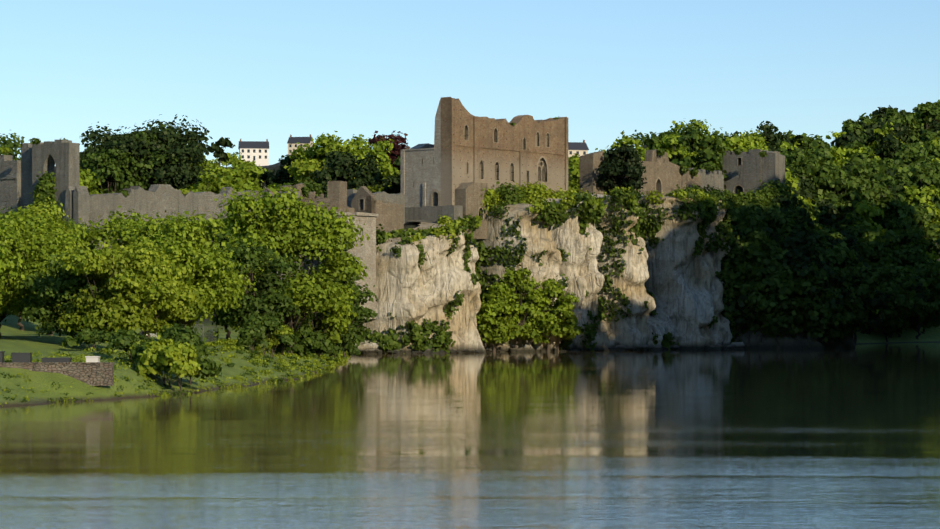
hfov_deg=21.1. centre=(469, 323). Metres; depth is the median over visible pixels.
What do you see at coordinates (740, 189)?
tower wall
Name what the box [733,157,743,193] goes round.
window surround
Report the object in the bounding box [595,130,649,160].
tree
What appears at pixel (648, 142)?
tree
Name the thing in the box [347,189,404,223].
bailey cross wall
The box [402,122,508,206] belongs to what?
great tower south wall
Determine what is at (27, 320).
tree bank
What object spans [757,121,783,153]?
poplar tree
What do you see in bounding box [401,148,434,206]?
tower pilasters
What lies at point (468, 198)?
great tower forebuilding
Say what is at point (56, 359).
planter
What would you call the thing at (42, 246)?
bank tree
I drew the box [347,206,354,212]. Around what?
low bailey wall
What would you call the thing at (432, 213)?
great tower terrace wall
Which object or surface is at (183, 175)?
holm oak tree
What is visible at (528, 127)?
tower wall
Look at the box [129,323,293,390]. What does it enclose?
bright bank bushes
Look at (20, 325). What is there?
tree bank
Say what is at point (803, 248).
dark trees
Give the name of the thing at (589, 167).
wall
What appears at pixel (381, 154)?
bright tree
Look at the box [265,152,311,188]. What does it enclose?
dark tree
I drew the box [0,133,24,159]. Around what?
tree
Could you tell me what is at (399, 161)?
tree
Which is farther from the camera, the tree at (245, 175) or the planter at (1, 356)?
the tree at (245, 175)
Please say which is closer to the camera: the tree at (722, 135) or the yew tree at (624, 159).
the yew tree at (624, 159)
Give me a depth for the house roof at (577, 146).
1047.56 m
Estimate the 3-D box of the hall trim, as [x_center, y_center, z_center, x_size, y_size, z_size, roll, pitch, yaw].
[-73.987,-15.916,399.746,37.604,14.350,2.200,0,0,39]
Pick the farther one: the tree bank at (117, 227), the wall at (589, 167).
the wall at (589, 167)
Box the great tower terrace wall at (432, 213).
[405,205,462,223]
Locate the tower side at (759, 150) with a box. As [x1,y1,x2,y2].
[753,149,779,194]
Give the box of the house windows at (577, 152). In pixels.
[569,151,585,154]
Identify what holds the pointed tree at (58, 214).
on the terrain
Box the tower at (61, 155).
[32,140,78,219]
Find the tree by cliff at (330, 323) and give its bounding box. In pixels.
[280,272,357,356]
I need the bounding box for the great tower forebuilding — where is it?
[455,182,486,238]
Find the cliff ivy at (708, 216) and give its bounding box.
[356,193,741,352]
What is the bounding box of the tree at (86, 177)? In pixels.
[55,167,102,194]
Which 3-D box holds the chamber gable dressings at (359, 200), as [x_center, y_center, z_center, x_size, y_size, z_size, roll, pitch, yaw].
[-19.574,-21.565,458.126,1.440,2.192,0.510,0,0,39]
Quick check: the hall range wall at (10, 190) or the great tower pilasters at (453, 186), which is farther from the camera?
the great tower pilasters at (453, 186)
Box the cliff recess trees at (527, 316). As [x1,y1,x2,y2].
[476,267,583,351]
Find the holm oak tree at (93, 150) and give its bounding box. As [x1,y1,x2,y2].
[79,140,111,168]
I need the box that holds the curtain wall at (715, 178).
[689,168,723,190]
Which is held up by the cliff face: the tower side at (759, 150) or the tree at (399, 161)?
the tower side at (759, 150)
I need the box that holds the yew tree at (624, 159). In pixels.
[596,141,646,192]
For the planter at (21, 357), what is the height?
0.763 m
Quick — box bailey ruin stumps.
[264,183,316,195]
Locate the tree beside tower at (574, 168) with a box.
[568,153,579,192]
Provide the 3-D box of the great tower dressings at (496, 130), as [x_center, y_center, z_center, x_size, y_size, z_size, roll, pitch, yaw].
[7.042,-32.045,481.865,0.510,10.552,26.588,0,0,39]
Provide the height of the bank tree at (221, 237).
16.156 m
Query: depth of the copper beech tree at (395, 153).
584.93 m
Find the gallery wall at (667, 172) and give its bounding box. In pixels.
[604,150,700,195]
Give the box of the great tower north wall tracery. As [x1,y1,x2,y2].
[479,135,548,181]
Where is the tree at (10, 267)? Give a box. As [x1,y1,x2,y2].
[0,222,29,313]
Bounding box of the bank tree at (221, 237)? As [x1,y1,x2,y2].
[202,222,280,339]
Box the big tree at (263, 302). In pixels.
[212,240,305,350]
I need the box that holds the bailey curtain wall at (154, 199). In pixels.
[89,184,299,282]
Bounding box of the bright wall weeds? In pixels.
[0,146,576,213]
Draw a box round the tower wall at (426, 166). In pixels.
[411,99,440,206]
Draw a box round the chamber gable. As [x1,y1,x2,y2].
[351,186,375,213]
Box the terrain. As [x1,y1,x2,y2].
[0,134,939,405]
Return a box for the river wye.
[0,342,939,528]
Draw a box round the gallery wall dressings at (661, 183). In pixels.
[655,177,661,192]
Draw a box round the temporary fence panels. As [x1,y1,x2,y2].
[146,324,216,342]
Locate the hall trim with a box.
[0,177,88,228]
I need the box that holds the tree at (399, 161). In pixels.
[394,155,400,172]
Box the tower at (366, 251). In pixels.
[321,212,378,318]
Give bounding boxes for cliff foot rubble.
[360,342,744,353]
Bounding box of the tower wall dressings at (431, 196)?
[430,189,439,205]
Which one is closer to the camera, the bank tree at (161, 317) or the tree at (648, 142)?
the bank tree at (161, 317)
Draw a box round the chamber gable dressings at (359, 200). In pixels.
[358,198,364,210]
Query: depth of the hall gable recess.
397.61 m
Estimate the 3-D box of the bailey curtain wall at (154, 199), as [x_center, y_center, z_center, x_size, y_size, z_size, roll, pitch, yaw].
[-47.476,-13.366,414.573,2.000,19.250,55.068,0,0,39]
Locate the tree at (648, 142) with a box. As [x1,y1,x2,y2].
[629,130,691,150]
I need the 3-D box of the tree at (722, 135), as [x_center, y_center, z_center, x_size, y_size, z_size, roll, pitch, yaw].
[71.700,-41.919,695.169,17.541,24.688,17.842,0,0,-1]
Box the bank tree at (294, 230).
[209,183,370,353]
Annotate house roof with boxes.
[287,137,311,142]
[568,142,588,149]
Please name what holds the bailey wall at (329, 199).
on the terrain
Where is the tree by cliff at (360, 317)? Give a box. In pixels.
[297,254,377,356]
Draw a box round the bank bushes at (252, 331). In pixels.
[59,313,360,386]
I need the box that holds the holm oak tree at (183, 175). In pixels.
[79,114,218,189]
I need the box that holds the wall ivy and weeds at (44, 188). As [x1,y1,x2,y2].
[29,116,798,258]
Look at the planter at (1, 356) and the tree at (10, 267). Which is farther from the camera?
the tree at (10, 267)
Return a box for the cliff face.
[315,194,855,353]
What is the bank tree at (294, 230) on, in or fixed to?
on the terrain
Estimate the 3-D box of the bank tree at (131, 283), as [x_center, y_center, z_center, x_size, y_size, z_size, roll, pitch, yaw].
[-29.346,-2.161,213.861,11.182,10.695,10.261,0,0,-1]
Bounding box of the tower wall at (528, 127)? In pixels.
[441,97,566,205]
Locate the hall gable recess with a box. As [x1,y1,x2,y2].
[21,143,32,212]
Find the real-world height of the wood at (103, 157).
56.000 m
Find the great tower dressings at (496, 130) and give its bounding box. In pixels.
[464,124,549,184]
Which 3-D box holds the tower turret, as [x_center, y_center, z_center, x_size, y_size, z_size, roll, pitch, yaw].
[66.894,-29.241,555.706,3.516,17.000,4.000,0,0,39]
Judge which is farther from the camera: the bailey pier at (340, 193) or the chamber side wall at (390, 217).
the chamber side wall at (390, 217)
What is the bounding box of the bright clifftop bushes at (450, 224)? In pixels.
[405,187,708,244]
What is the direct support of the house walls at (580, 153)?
on the terrain
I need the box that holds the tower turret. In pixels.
[762,152,784,186]
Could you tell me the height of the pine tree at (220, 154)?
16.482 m
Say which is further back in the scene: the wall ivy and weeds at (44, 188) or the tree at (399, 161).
the tree at (399, 161)
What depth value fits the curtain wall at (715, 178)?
552.44 m
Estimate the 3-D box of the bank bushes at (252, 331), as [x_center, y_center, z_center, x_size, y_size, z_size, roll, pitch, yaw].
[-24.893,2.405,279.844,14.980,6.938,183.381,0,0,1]
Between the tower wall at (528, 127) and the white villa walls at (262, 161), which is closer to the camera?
the tower wall at (528, 127)
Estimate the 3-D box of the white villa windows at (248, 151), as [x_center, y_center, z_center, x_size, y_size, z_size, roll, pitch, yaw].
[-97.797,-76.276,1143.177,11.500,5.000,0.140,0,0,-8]
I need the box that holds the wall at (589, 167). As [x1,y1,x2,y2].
[580,151,603,194]
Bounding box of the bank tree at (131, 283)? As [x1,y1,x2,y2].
[53,235,187,351]
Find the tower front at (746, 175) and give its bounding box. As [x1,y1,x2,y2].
[723,150,761,193]
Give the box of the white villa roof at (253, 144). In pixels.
[238,141,268,148]
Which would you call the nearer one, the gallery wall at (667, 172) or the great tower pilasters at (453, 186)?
the great tower pilasters at (453, 186)
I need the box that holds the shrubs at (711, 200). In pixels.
[386,194,734,236]
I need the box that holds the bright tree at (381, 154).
[347,134,399,191]
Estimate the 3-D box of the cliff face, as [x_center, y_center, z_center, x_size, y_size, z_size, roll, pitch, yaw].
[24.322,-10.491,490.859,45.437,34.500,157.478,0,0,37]
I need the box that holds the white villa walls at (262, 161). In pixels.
[239,148,268,165]
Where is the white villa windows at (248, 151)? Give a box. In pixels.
[242,149,266,160]
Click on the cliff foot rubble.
(526, 347)
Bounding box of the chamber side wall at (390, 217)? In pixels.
[366,196,403,231]
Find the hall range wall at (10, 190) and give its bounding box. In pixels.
[0,155,20,213]
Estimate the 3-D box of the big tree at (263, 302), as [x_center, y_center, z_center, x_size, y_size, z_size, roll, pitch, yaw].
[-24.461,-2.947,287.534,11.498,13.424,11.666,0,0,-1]
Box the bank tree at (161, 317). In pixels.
[109,247,204,337]
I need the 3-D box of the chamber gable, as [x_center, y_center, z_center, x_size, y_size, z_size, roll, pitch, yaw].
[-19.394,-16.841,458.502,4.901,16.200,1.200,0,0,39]
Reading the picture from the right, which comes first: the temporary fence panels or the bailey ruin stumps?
the bailey ruin stumps
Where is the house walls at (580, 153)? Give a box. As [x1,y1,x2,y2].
[568,150,587,156]
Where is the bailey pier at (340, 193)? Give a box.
[334,181,346,212]
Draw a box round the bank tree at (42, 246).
[0,202,83,335]
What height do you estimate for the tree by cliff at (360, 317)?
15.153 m
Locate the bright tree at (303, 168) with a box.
[283,154,353,193]
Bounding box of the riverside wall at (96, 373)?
[0,362,114,385]
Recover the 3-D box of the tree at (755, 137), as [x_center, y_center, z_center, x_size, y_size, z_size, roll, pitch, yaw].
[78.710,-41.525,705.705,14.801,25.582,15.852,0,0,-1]
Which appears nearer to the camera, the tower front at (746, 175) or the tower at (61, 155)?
the tower at (61, 155)
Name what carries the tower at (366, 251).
on the cliff face
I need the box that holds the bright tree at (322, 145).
[289,131,367,188]
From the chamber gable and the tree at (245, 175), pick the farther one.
the tree at (245, 175)
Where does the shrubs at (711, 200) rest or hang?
attached to the cliff face
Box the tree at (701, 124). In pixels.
[670,119,714,162]
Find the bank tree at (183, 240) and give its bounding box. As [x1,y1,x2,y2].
[125,209,256,334]
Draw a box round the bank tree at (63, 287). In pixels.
[15,251,135,337]
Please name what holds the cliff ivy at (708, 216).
attached to the cliff face
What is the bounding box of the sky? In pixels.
[0,0,939,166]
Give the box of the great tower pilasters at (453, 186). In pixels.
[450,98,567,204]
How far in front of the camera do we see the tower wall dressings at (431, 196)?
471.16 m
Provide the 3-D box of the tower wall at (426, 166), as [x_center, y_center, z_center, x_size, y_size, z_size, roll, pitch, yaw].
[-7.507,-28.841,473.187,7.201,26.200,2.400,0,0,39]
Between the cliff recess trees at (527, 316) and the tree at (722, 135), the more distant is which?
the tree at (722, 135)
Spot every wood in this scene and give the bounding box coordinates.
[16,121,694,197]
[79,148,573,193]
[671,102,939,341]
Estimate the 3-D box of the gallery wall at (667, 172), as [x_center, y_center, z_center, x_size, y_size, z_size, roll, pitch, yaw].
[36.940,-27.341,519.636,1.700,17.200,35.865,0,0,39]
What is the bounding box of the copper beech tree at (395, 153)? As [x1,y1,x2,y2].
[368,130,409,171]
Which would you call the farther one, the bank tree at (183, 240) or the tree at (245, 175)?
the tree at (245, 175)
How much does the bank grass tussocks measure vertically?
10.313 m
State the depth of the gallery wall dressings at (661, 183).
521.19 m
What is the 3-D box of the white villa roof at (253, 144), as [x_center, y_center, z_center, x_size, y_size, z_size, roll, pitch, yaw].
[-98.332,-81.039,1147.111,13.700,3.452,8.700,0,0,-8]
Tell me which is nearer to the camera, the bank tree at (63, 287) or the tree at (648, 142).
the bank tree at (63, 287)
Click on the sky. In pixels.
(246, 70)
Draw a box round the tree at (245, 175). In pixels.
[216,163,274,193]
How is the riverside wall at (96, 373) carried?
on the terrain
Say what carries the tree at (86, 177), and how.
on the terrain
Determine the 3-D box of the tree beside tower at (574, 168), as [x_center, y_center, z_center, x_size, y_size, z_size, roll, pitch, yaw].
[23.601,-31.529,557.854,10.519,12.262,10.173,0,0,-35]
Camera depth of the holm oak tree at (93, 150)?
515.02 m
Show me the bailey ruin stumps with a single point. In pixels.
(298, 186)
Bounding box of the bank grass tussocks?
[0,334,350,406]
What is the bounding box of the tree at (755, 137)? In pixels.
[739,129,768,150]
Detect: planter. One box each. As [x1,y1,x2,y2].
[0,351,4,361]
[11,353,32,361]
[41,358,71,361]
[85,356,100,361]
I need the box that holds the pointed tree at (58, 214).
[6,194,105,335]
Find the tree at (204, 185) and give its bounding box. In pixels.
[185,169,238,193]
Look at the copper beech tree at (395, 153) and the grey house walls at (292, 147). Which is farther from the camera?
the grey house walls at (292, 147)
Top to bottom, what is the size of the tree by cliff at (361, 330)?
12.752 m
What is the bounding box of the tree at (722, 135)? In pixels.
[706,127,740,149]
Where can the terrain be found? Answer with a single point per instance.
(16, 338)
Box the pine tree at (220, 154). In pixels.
[209,137,234,167]
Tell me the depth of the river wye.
106.72 m
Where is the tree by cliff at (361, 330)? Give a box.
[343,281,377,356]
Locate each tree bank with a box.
[0,206,87,330]
[26,220,92,328]
[62,206,150,295]
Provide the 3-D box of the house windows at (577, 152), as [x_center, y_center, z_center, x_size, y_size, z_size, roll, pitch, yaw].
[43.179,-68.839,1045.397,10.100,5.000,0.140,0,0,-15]
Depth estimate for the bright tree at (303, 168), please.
501.83 m
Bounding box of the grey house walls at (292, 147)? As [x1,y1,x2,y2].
[288,141,312,154]
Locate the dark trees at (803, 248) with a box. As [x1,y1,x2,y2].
[722,194,895,345]
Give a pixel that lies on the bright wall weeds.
(534, 192)
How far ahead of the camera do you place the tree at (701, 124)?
675.48 m
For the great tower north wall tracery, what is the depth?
489.10 m
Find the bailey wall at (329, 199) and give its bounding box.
[300,181,333,277]
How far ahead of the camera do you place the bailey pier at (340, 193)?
443.43 m
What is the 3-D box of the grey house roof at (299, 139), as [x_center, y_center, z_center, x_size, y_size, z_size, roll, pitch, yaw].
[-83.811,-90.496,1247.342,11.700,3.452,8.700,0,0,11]
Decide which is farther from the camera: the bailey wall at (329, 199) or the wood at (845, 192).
the wood at (845, 192)

